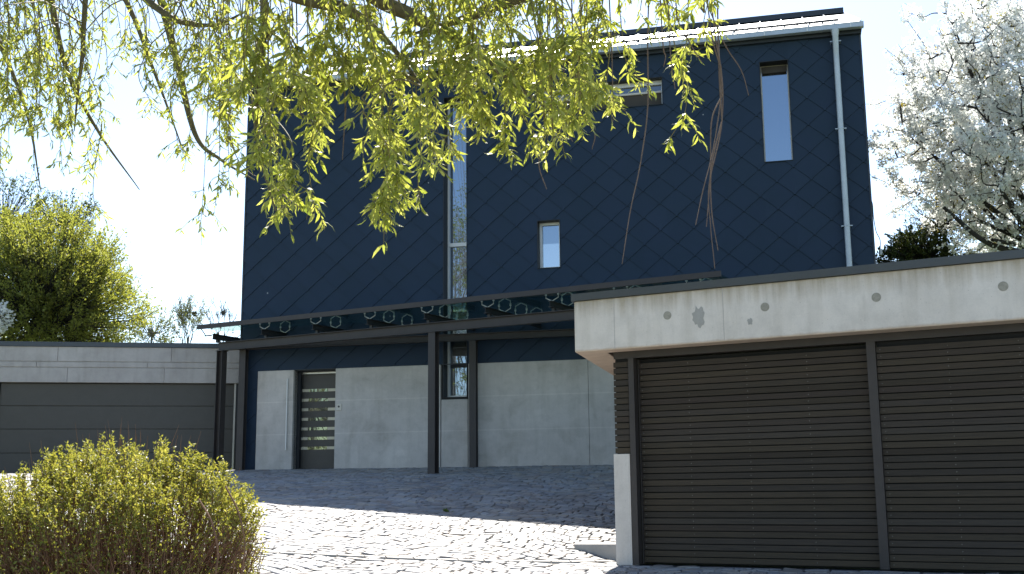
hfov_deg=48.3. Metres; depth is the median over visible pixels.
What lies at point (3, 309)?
flowering shrub
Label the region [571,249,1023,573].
slatted garage
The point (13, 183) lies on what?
thin tree
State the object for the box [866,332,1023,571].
sliding door
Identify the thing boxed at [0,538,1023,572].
ground
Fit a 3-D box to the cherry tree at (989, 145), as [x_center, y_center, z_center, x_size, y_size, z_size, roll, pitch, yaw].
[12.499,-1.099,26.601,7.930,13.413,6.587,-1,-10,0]
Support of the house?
on the ground at (799, 567)
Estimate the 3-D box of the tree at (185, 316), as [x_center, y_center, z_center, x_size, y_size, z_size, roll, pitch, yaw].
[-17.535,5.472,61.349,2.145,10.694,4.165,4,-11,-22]
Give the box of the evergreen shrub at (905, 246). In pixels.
[876,218,965,263]
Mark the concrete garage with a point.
(52, 394)
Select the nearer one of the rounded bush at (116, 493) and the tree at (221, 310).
the rounded bush at (116, 493)
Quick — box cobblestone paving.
[0,465,998,573]
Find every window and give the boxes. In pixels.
[443,96,467,397]
[537,77,662,115]
[537,219,560,268]
[759,59,793,161]
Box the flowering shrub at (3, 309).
[0,300,16,333]
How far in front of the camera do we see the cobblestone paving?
15.52 m
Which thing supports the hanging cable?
hanging from the house
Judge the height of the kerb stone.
0.311 m
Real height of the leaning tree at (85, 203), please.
10.200 m
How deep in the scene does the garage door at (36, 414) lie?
25.86 m
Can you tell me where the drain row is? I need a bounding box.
[256,551,615,562]
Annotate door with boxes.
[0,383,233,472]
[300,371,335,468]
[637,345,879,567]
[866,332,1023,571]
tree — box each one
[0,0,748,267]
[0,164,68,245]
[0,191,167,341]
[26,188,102,240]
[121,304,179,342]
[168,294,212,342]
[203,297,236,341]
[868,0,1023,255]
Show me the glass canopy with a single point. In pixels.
(535, 308)
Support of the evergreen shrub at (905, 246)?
on the ground at (799, 567)
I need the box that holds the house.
[240,7,875,469]
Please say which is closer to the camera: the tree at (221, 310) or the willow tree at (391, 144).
the willow tree at (391, 144)
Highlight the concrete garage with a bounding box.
[0,341,238,472]
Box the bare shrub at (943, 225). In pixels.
[902,194,967,243]
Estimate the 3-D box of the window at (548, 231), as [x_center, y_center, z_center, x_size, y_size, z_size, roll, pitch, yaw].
[0.817,-0.891,24.464,0.500,1.050,0.325,-3,-11,14]
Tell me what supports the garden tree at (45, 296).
on the ground at (799, 567)
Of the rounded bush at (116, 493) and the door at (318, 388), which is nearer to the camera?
the rounded bush at (116, 493)
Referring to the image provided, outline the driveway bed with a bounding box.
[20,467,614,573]
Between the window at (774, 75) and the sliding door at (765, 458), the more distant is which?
the window at (774, 75)
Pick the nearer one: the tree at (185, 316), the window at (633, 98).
the window at (633, 98)
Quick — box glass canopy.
[197,271,727,473]
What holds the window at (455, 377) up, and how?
in the house
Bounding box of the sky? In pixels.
[0,0,1023,342]
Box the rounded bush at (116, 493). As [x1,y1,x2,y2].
[0,421,270,573]
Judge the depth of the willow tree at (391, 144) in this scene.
6.62 m
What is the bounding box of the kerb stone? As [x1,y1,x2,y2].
[574,542,615,559]
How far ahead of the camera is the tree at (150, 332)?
62.44 m
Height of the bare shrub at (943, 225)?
7.077 m
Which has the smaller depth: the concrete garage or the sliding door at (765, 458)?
the sliding door at (765, 458)
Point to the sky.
(176, 265)
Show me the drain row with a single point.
(435, 559)
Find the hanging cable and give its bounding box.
[872,202,881,254]

